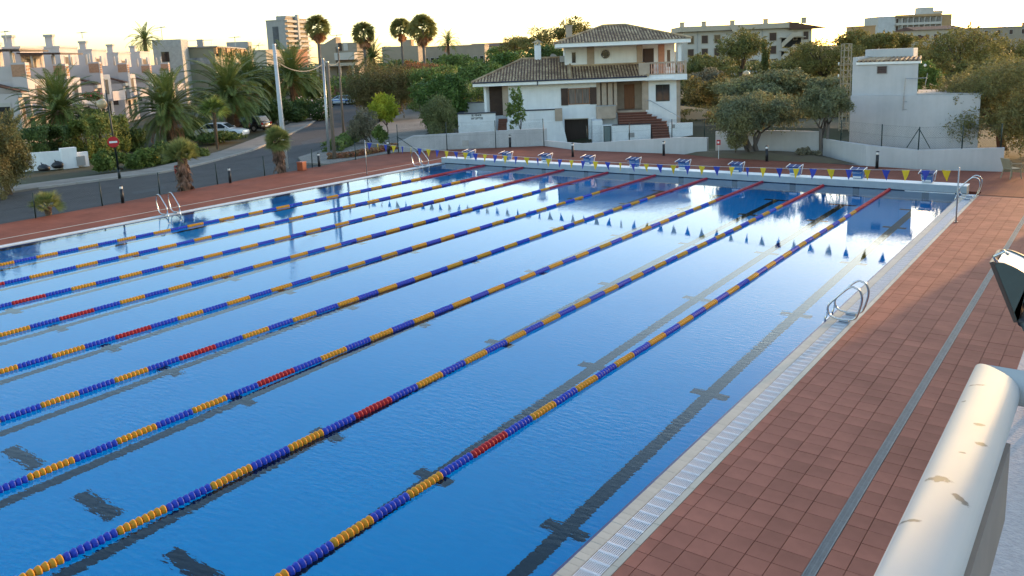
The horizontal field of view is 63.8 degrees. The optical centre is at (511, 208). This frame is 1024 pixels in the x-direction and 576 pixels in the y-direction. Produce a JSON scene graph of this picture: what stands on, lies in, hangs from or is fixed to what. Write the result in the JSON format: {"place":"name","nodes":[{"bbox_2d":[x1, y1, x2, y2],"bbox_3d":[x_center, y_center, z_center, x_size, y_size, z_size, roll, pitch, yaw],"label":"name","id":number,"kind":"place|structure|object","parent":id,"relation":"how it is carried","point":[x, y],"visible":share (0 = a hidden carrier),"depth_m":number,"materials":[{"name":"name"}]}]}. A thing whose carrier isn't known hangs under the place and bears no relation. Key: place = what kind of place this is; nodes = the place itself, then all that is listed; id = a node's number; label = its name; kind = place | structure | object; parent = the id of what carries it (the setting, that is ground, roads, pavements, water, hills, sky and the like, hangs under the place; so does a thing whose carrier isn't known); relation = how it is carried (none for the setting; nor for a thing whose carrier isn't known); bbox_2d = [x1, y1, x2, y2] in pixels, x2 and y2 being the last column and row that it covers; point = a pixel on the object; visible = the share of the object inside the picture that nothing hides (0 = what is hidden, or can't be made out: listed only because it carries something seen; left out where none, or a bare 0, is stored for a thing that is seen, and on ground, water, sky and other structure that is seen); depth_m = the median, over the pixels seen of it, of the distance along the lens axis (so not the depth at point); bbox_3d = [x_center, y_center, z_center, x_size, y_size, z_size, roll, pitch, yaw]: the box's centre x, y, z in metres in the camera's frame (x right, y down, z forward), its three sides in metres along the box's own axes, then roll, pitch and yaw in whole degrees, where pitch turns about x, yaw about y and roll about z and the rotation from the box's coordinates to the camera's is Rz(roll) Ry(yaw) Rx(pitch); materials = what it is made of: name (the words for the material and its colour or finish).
{"place":"outdoors","nodes":[
{"label":"outdoors","id":0,"kind":"place"},
{"bbox_2d":[25,147,89,171],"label":"garden wall","id":1,"kind":"structure","parent":0,"point":[69,157],"depth_m":52.39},
{"bbox_2d":[0,102,406,223],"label":"street","id":2,"kind":"structure","parent":0,"point":[310,137],"depth_m":45.42,"materials":[{"name":"asphalt"}]},
{"bbox_2d":[272,44,288,168],"bbox_3d":[-13.563,-5.899,48.194,0.298,7.377,1.640,-5,11,-16],"label":"utility pole","id":3,"kind":"object","parent":2,"relation":"on","point":[280,110],"visible":0.79,"depth_m":48.09,"materials":[{"name":"concrete"}]},
{"bbox_2d":[350,20,376,76],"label":"fan palm","id":4,"kind":"object","parent":2,"relation":"on","point":[358,31],"visible":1,"depth_m":115.47,"materials":[{"name":"green plant"}]},
{"bbox_2d":[351,37,393,73],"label":"date palm","id":5,"kind":"object","parent":2,"relation":"on","point":[371,52],"visible":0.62,"depth_m":117.29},
{"bbox_2d":[389,17,408,65],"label":"fan palm","id":6,"kind":"object","parent":2,"relation":"on","point":[398,23],"visible":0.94,"depth_m":125.36,"materials":[{"name":"green plant"}]},
{"bbox_2d":[298,109,429,164],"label":"pavement","id":7,"kind":"structure","parent":0,"point":[410,118],"depth_m":65.32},
{"bbox_2d":[345,106,378,141],"bbox_3d":[-10.744,-6.008,59.998,2.690,3.018,2.688,6,13,36],"label":"olive tree","id":8,"kind":"object","parent":7,"relation":"on","point":[361,122],"visible":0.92,"depth_m":59.48,"materials":[{"name":"green plant"}]},
{"bbox_2d":[0,45,1023,186],"bbox_3d":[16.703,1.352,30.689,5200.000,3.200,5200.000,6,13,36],"label":"ground","id":9,"kind":"structure","parent":0,"point":[60,174],"depth_m":60.41,"materials":[{"name":"brown soil"}]},
{"bbox_2d":[0,108,35,199],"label":"tamarisk tree","id":10,"kind":"object","parent":9,"relation":"on","point":[15,164],"visible":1,"depth_m":41.01,"materials":[{"name":"green plant"}]},
{"bbox_2d":[0,43,48,143],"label":"town house","id":11,"kind":"structure","parent":9,"relation":"on","point":[10,75],"depth_m":65.82,"materials":[{"name":"paint"}]},
{"bbox_2d":[8,123,83,152],"bbox_3d":[-31.350,-4.362,55.218,4.108,2.860,3.260,-4,11,-7],"label":"clipped hedge","id":12,"kind":"object","parent":9,"relation":"on","point":[43,134],"visible":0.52,"depth_m":54.55,"materials":[{"name":"green plant"}]},
{"bbox_2d":[1,35,96,139],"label":"town house","id":13,"kind":"structure","parent":9,"relation":"on","point":[35,60],"depth_m":76.79,"materials":[{"name":"paint"}]},
{"bbox_2d":[5,63,111,142],"bbox_3d":[-32.962,-7.084,60.082,7.060,6.965,6.931,6,13,36],"label":"date palm","id":14,"kind":"object","parent":9,"relation":"on","point":[56,100],"visible":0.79,"depth_m":59.12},
{"bbox_2d":[38,34,125,115],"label":"town house","id":15,"kind":"structure","parent":9,"relation":"on","point":[93,69],"depth_m":87.82,"materials":[{"name":"paint"}]},
{"bbox_2d":[68,112,131,160],"bbox_3d":[-28.658,-5.049,57.283,2.154,3.361,4.222,1,11,16],"label":"light hedge","id":16,"kind":"object","parent":9,"relation":"on","point":[94,124],"visible":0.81,"depth_m":56.44,"materials":[{"name":"green plant"}]},
{"bbox_2d":[90,147,129,171],"bbox_3d":[-24.269,-2.894,49.773,1.637,1.691,2.194,6,13,36],"label":"garden shrub","id":17,"kind":"object","parent":9,"relation":"on","point":[103,159],"visible":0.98,"depth_m":49.29,"materials":[{"name":"green plant"}]},
{"bbox_2d":[77,41,148,121],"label":"town house","id":18,"kind":"structure","parent":9,"relation":"on","point":[121,77],"depth_m":98.78,"materials":[{"name":"paint"}]},
{"bbox_2d":[105,44,156,116],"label":"town house","id":19,"kind":"structure","parent":9,"relation":"on","point":[123,57],"depth_m":109.69,"materials":[{"name":"paint"}]},
{"bbox_2d":[122,145,158,168],"bbox_3d":[-23.611,-3.042,52.162,2.496,1.855,2.517,6,13,36],"label":"garden shrub","id":20,"kind":"object","parent":9,"relation":"on","point":[141,157],"visible":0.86,"depth_m":51.36,"materials":[{"name":"green plant"}]},
{"bbox_2d":[124,22,160,51],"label":"date palm","id":21,"kind":"object","parent":9,"relation":"on","point":[144,38],"visible":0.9,"depth_m":127.53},
{"bbox_2d":[128,46,184,99],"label":"town house","id":22,"kind":"structure","parent":9,"relation":"on","point":[143,55],"depth_m":120.71,"materials":[{"name":"paint"}]},
{"bbox_2d":[0,104,332,192],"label":"footpath","id":23,"kind":"structure","parent":9,"relation":"on","point":[252,144],"depth_m":50.53,"materials":[{"name":"concrete"}]},
{"bbox_2d":[302,13,332,81],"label":"fan palm","id":24,"kind":"object","parent":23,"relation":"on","point":[317,33],"visible":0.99,"depth_m":103.52,"materials":[{"name":"green plant"}]},
{"bbox_2d":[118,62,214,147],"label":"date palm","id":25,"kind":"object","parent":9,"relation":"on","point":[166,105],"visible":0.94,"depth_m":65.05,"materials":[{"name":"plant"}]},
{"bbox_2d":[152,39,193,105],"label":"grey house","id":26,"kind":"structure","parent":9,"relation":"on","point":[174,53],"depth_m":134.84,"materials":[{"name":"paint"}]},
{"bbox_2d":[195,95,232,149],"bbox_3d":[-22.058,-6.381,61.018,2.868,4.378,2.668,-8,12,-27],"label":"young fan palm","id":27,"kind":"object","parent":9,"relation":"on","point":[213,104],"visible":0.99,"depth_m":60.62,"materials":[{"name":"green plant"}]},
{"bbox_2d":[187,130,245,143],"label":"garden shrub","id":28,"kind":"object","parent":9,"relation":"on","point":[223,136],"visible":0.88,"depth_m":64.99,"materials":[{"name":"green plant"}]},
{"bbox_2d":[188,39,247,102],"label":"apartment house","id":29,"kind":"structure","parent":9,"relation":"on","point":[198,51],"depth_m":140.32,"materials":[{"name":"paint"}]},
{"bbox_2d":[180,48,277,127],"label":"date palm","id":30,"kind":"object","parent":9,"relation":"on","point":[225,86],"visible":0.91,"depth_m":72.82,"materials":[{"name":"plant"}]},
{"bbox_2d":[222,43,280,101],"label":"date palm","id":31,"kind":"object","parent":9,"relation":"on","point":[249,66],"visible":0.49,"depth_m":91.43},
{"bbox_2d":[248,96,291,125],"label":"garden shrub","id":32,"kind":"object","parent":9,"relation":"on","point":[286,104],"visible":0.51,"depth_m":80.90,"materials":[{"name":"green plant"}]},
{"bbox_2d":[265,7,311,65],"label":"tower block","id":33,"kind":"structure","parent":9,"relation":"on","point":[285,30],"depth_m":448.36,"materials":[{"name":"concrete"}]},
{"bbox_2d":[255,39,326,100],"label":"date palm","id":34,"kind":"object","parent":9,"relation":"on","point":[291,77],"visible":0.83,"depth_m":95.00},
{"bbox_2d":[283,96,313,121],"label":"garden shrub","id":35,"kind":"object","parent":9,"relation":"on","point":[298,111],"visible":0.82,"depth_m":85.10,"materials":[{"name":"green plant"}]},
{"bbox_2d":[298,96,333,120],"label":"oleander","id":36,"kind":"object","parent":9,"relation":"on","point":[317,113],"visible":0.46,"depth_m":87.26,"materials":[{"name":"green plant"}]},
{"bbox_2d":[315,37,370,98],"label":"beige house","id":37,"kind":"structure","parent":9,"relation":"on","point":[329,52],"depth_m":127.39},
{"bbox_2d":[337,55,418,121],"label":"tree","id":38,"kind":"object","parent":9,"relation":"on","point":[372,83],"visible":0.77,"depth_m":80.57,"materials":[{"name":"green plant"}]},
{"bbox_2d":[367,92,400,133],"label":"lime shrub","id":39,"kind":"object","parent":9,"relation":"on","point":[382,107],"visible":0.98,"depth_m":65.56,"materials":[{"name":"green plant"}]},
{"bbox_2d":[382,39,425,64],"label":"beige block","id":40,"kind":"structure","parent":9,"relation":"on","point":[412,51],"depth_m":184.77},
{"bbox_2d":[406,12,438,64],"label":"fan palm","id":41,"kind":"object","parent":9,"relation":"on","point":[423,38],"visible":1,"depth_m":121.26,"materials":[{"name":"green plant"}]},
{"bbox_2d":[404,62,457,91],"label":"citrus tree","id":42,"kind":"object","parent":9,"relation":"on","point":[418,74],"visible":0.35,"depth_m":81.97,"materials":[{"name":"green plant"}]},
{"bbox_2d":[417,91,458,134],"bbox_3d":[-5.098,-6.261,57.908,2.979,4.000,2.622,6,13,36],"label":"upright shrub","id":43,"kind":"object","parent":9,"relation":"on","point":[436,111],"visible":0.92,"depth_m":57.39,"materials":[{"name":"green plant"}]},
{"bbox_2d":[407,69,473,132],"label":"citrus tree","id":44,"kind":"object","parent":9,"relation":"on","point":[451,86],"visible":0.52,"depth_m":66.74,"materials":[{"name":"green plant"}]},
{"bbox_2d":[425,44,488,66],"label":"beige hall","id":45,"kind":"structure","parent":9,"relation":"on","point":[478,51],"depth_m":204.50,"materials":[{"name":"clear concrete"}]},
{"bbox_2d":[398,128,546,151],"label":"boundary wall","id":46,"kind":"structure","parent":9,"relation":"on","point":[470,141],"depth_m":51.87,"materials":[{"name":"grey paint"}]},
{"bbox_2d":[448,59,502,101],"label":"background tree","id":47,"kind":"object","parent":9,"relation":"on","point":[472,72],"visible":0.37,"depth_m":107.64,"materials":[{"name":"green plant"}]},
{"bbox_2d":[0,146,1023,575],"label":"pool deck","id":48,"kind":"structure","parent":9,"relation":"on","point":[772,492],"depth_m":13.41,"materials":[{"name":"tile"}]},
{"bbox_2d":[26,190,65,215],"bbox_3d":[-18.985,-0.174,33.595,1.522,1.312,1.471,6,13,36],"label":"young fan palm","id":49,"kind":"object","parent":48,"relation":"on","point":[47,199],"visible":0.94,"depth_m":33.52,"materials":[{"name":"green plant"}]},
{"bbox_2d":[159,136,201,191],"bbox_3d":[-15.689,-2.034,38.973,2.057,2.918,2.043,6,13,36],"label":"young fan palm","id":50,"kind":"object","parent":48,"relation":"on","point":[181,149],"visible":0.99,"depth_m":38.66,"materials":[{"name":"green plant"}]},
{"bbox_2d":[0,136,417,222],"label":"wire fence","id":51,"kind":"object","parent":48,"relation":"on","point":[100,195],"visible":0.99,"depth_m":38.45,"materials":[{"name":"grey metal"}]},
{"bbox_2d":[0,163,443,247],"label":"overflow edge","id":52,"kind":"object","parent":48,"relation":"attached to","point":[126,222],"visible":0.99,"depth_m":33.61,"materials":[{"name":"tile"}]},
{"bbox_2d":[263,124,292,173],"bbox_3d":[-12.531,-3.139,44.069,1.633,2.885,1.740,6,13,36],"label":"young fan palm","id":53,"kind":"object","parent":48,"relation":"on","point":[279,146],"visible":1,"depth_m":43.79,"materials":[{"name":"green plant"}]},
{"bbox_2d":[396,119,544,150],"bbox_3d":[-2.585,-4.570,51.465,9.180,1.751,0.306,-2,10,0],"label":"wire fence","id":54,"kind":"object","parent":48,"relation":"on","point":[472,136],"visible":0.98,"depth_m":51.47,"materials":[{"name":"grey metal"}]},
{"bbox_2d":[0,163,960,575],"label":"pool basin","id":55,"kind":"object","parent":48,"relation":"in","point":[690,445],"visible":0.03,"depth_m":13.37,"materials":[{"name":"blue tile"}]},
{"bbox_2d":[0,163,960,575],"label":"water","id":56,"kind":"structure","parent":55,"relation":"in","point":[548,493],"depth_m":15.74,"materials":[{"name":"blue liquid"}]},
{"bbox_2d":[0,164,485,265],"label":"lane rope","id":57,"kind":"object","parent":56,"relation":"on","point":[140,235],"visible":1,"depth_m":30.77,"materials":[{"name":"plastic"}]},
{"bbox_2d":[0,167,522,285],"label":"lane rope","id":58,"kind":"object","parent":56,"relation":"on","point":[171,245],"visible":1,"depth_m":28.50,"materials":[{"name":"plastic"}]},
{"bbox_2d":[0,169,564,307],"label":"lane rope","id":59,"kind":"object","parent":56,"relation":"on","point":[6,304],"visible":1,"depth_m":25.95,"materials":[{"name":"plastic"}]},
{"bbox_2d":[0,172,607,336],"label":"lane rope","id":60,"kind":"object","parent":56,"relation":"on","point":[45,322],"visible":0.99,"depth_m":23.48,"materials":[{"name":"plastic"}]},
{"bbox_2d":[0,174,655,373],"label":"lane rope","id":61,"kind":"object","parent":56,"relation":"on","point":[100,341],"visible":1,"depth_m":20.89,"materials":[{"name":"plastic"}]},
{"bbox_2d":[0,177,707,421],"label":"lane rope","id":62,"kind":"object","parent":56,"relation":"on","point":[38,406],"visible":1,"depth_m":18.27,"materials":[{"name":"plastic"}]},
{"bbox_2d":[0,181,762,492],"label":"lane rope","id":63,"kind":"object","parent":56,"relation":"on","point":[102,447],"visible":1,"depth_m":15.49,"materials":[{"name":"plastic"}]},
{"bbox_2d":[19,184,823,575],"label":"lane rope","id":64,"kind":"object","parent":56,"relation":"on","point":[117,532],"visible":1,"depth_m":12.89,"materials":[{"name":"plastic"}]},
{"bbox_2d":[275,188,890,575],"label":"lane rope","id":65,"kind":"object","parent":56,"relation":"on","point":[340,538],"visible":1,"depth_m":12.60,"materials":[{"name":"plastic"}]},
{"bbox_2d":[441,156,969,193],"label":"end wall","id":66,"kind":"structure","parent":55,"relation":"on","point":[919,186],"depth_m":35.41,"materials":[{"name":"tile"}]},
{"bbox_2d":[554,194,978,575],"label":"overflow edge","id":67,"kind":"object","parent":48,"relation":"attached to","point":[617,542],"visible":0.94,"depth_m":12.13,"materials":[{"name":"plastic"}]},
{"bbox_2d":[824,280,869,322],"bbox_3d":[6.954,2.540,17.199,0.803,2.085,0.590,6,13,36],"label":"pool ladder","id":68,"kind":"object","parent":67,"relation":"attached to","point":[855,314],"visible":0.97,"depth_m":17.02,"materials":[{"name":"silver metal"}]},
{"bbox_2d":[686,150,853,163],"bbox_3d":[13.360,-2.822,42.494,9.200,0.306,3.050,6,13,36],"label":"planting bed","id":69,"kind":"object","parent":48,"relation":"on","point":[775,155],"visible":0.88,"depth_m":41.63,"materials":[{"name":"soil"}]},
{"bbox_2d":[706,87,803,151],"bbox_3d":[12.430,-4.387,42.374,4.845,3.607,5.281,6,13,36],"label":"tamarisk tree","id":70,"kind":"object","parent":69,"relation":"on","point":[751,113],"visible":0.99,"depth_m":41.49,"materials":[{"name":"green plant"}]},
{"bbox_2d":[795,84,856,155],"bbox_3d":[15.841,-4.402,41.476,3.092,3.691,3.004,6,13,36],"label":"tamarisk tree","id":71,"kind":"object","parent":69,"relation":"on","point":[824,103],"visible":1,"depth_m":40.84,"materials":[{"name":"green plant"}]},
{"bbox_2d":[801,215,1023,575],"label":"drain channel","id":72,"kind":"object","parent":48,"relation":"on","point":[816,562],"visible":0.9,"depth_m":11.71,"materials":[{"name":"grey metal"}]},
{"bbox_2d":[954,167,959,222],"bbox_3d":[13.809,-0.423,25.496,0.100,1.746,0.100,6,13,36],"label":"flag post","id":73,"kind":"object","parent":48,"relation":"on","point":[955,221],"visible":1,"depth_m":25.48,"materials":[{"name":"metal"}]},
{"bbox_2d":[366,142,950,180],"bbox_3d":[3.160,-1.929,33.648,26.977,0.705,0.189,6,13,38],"label":"pennant line","id":74,"kind":"object","parent":73,"relation":"hanging from","point":[946,173],"visible":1,"depth_m":30.66,"materials":[{"name":"multicoloured plastic"}]},
{"bbox_2d":[504,86,526,128],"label":"young tree","id":75,"kind":"object","parent":9,"relation":"on","point":[516,108],"visible":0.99,"depth_m":59.76,"materials":[{"name":"green plant"}]},
{"bbox_2d":[507,25,563,52],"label":"pine tree","id":76,"kind":"object","parent":9,"relation":"on","point":[545,36],"visible":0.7,"depth_m":148.54,"materials":[{"name":"green plant"}]},
{"bbox_2d":[551,15,592,40],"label":"pine tree","id":77,"kind":"object","parent":9,"relation":"on","point":[577,27],"visible":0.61,"depth_m":149.08,"materials":[{"name":"green plant"}]},
{"bbox_2d":[457,23,692,142],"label":"villa","id":78,"kind":"object","parent":9,"relation":"on","point":[603,76],"visible":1,"depth_m":66.01,"materials":[{"name":"paint"}]},
{"bbox_2d":[564,119,587,140],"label":"garage door","id":79,"kind":"structure","parent":78,"relation":"in","point":[574,128],"depth_m":67.20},
{"bbox_2d":[544,137,708,154],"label":"boundary wall","id":80,"kind":"structure","parent":9,"relation":"on","point":[681,145],"depth_m":46.60,"materials":[{"name":"white paint"}]},
{"bbox_2d":[682,75,713,106],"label":"scrub","id":81,"kind":"object","parent":9,"relation":"on","point":[691,95],"visible":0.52,"depth_m":77.36,"materials":[{"name":"green plant"}]},
{"bbox_2d":[681,52,741,80],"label":"pine tree","id":82,"kind":"object","parent":9,"relation":"on","point":[697,63],"visible":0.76,"depth_m":94.05,"materials":[{"name":"green plant"}]},
{"bbox_2d":[695,72,734,104],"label":"scrub","id":83,"kind":"object","parent":9,"relation":"on","point":[703,90],"visible":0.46,"depth_m":73.68,"materials":[{"name":"green plant"}]},
{"bbox_2d":[714,26,773,78],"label":"pine tree","id":84,"kind":"object","parent":9,"relation":"on","point":[745,46],"visible":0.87,"depth_m":118.56,"materials":[{"name":"green plant"}]},
{"bbox_2d":[671,17,825,74],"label":"apartment block","id":85,"kind":"structure","parent":9,"relation":"on","point":[780,35],"depth_m":171.55,"materials":[{"name":"paint"}]},
{"bbox_2d":[706,67,811,106],"bbox_3d":[18.701,-7.926,62.303,7.127,5.415,7.432,6,13,36],"label":"scrub","id":86,"kind":"object","parent":9,"relation":"on","point":[775,81],"visible":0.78,"depth_m":60.90,"materials":[{"name":"green plant"}]},
{"bbox_2d":[715,130,818,151],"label":"boundary wall","id":87,"kind":"structure","parent":9,"relation":"on","point":[788,140],"depth_m":43.64,"materials":[{"name":"white paint"}]},
{"bbox_2d":[795,75,849,125],"bbox_3d":[22.588,-7.354,60.141,4.031,4.769,4.687,6,13,36],"label":"scrub","id":88,"kind":"object","parent":9,"relation":"on","point":[830,83],"visible":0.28,"depth_m":58.94,"materials":[{"name":"green plant"}]},
{"bbox_2d":[780,37,866,76],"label":"pine tree","id":89,"kind":"object","parent":9,"relation":"on","point":[815,63],"visible":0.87,"depth_m":98.04,"materials":[{"name":"green plant"}]},
{"bbox_2d":[837,43,852,131],"bbox_3d":[23.248,-8.050,57.426,1.140,6.802,0.560,-2,10,0],"label":"lattice pylon","id":90,"kind":"object","parent":9,"relation":"on","point":[840,63],"visible":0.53,"depth_m":57.18,"materials":[{"name":"metal"}]},
{"bbox_2d":[676,52,1019,83],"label":"wooded belt","id":91,"kind":"object","parent":9,"relation":"on","point":[751,65],"visible":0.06,"depth_m":139.22,"materials":[{"name":"green plant"}]},
{"bbox_2d":[828,27,900,56],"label":"pine tree","id":92,"kind":"object","parent":9,"relation":"on","point":[879,40],"visible":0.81,"depth_m":103.32,"materials":[{"name":"green plant"}]},
{"bbox_2d":[864,7,951,33],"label":"hotel","id":93,"kind":"structure","parent":9,"relation":"on","point":[924,16],"depth_m":338.36,"materials":[{"name":"white paint"}]},
{"bbox_2d":[822,139,1004,171],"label":"boundary wall","id":94,"kind":"structure","parent":9,"relation":"on","point":[972,159],"depth_m":36.72,"materials":[{"name":"white paint"}]},
{"bbox_2d":[840,120,1002,149],"bbox_3d":[18.109,-3.347,37.407,1.187,1.181,7.210,-11,14,-40],"label":"wire fence","id":95,"kind":"object","parent":94,"relation":"on","point":[962,133],"visible":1,"depth_m":36.65,"materials":[{"name":"grey metal"}]},
{"bbox_2d":[849,48,981,149],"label":"transformer tower","id":96,"kind":"structure","parent":9,"relation":"on","point":[879,76],"depth_m":42.58,"materials":[{"name":"white paint"}]},
{"bbox_2d":[894,25,963,51],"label":"yellow house","id":97,"kind":"structure","parent":9,"relation":"on","point":[930,31],"depth_m":214.94,"materials":[{"name":"brown concrete"}]},
{"bbox_2d":[917,59,946,90],"bbox_3d":[30.954,-8.555,62.268,2.212,5.693,3.209,-9,12,-33],"label":"scrub","id":98,"kind":"object","parent":9,"relation":"on","point":[931,70],"visible":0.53,"depth_m":61.30,"materials":[{"name":"green plant"}]},
{"bbox_2d":[908,21,1019,83],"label":"pine tree","id":99,"kind":"object","parent":9,"relation":"on","point":[949,42],"visible":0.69,"depth_m":84.02,"materials":[{"name":"green plant"}]},
{"bbox_2d":[922,51,1023,159],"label":"pine tree","id":100,"kind":"object","parent":9,"relation":"on","point":[1008,113],"visible":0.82,"depth_m":40.23,"materials":[{"name":"green plant"}]},
{"bbox_2d":[944,54,1018,84],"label":"pine tree","id":101,"kind":"object","parent":9,"relation":"on","point":[961,66],"visible":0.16,"depth_m":75.76,"materials":[{"name":"green plant"}]},
{"bbox_2d":[963,22,1023,52],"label":"roof terrace house","id":102,"kind":"structure","parent":9,"relation":"on","point":[1014,32],"depth_m":239.90,"materials":[{"name":"concrete"}]},
{"bbox_2d":[990,351,1023,575],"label":"terrace building","id":103,"kind":"structure","parent":9,"relation":"on","point":[1009,559],"depth_m":3.48,"materials":[{"name":"paint"}]},
{"bbox_2d":[874,364,1023,575],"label":"handrail","id":104,"kind":"object","parent":103,"relation":"on","point":[952,521],"visible":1,"depth_m":2.00,"materials":[{"name":"white paint"}]},
{"bbox_2d":[989,249,1023,330],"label":"floodlight","id":105,"kind":"object","parent":103,"relation":"on","point":[1007,266],"visible":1,"depth_m":4.30,"materials":[{"name":"white glass"}]},
{"bbox_2d":[0,0,1023,64],"label":"sky","id":106,"kind":"structure","parent":0,"point":[104,22],"materials":[{"name":"white"}]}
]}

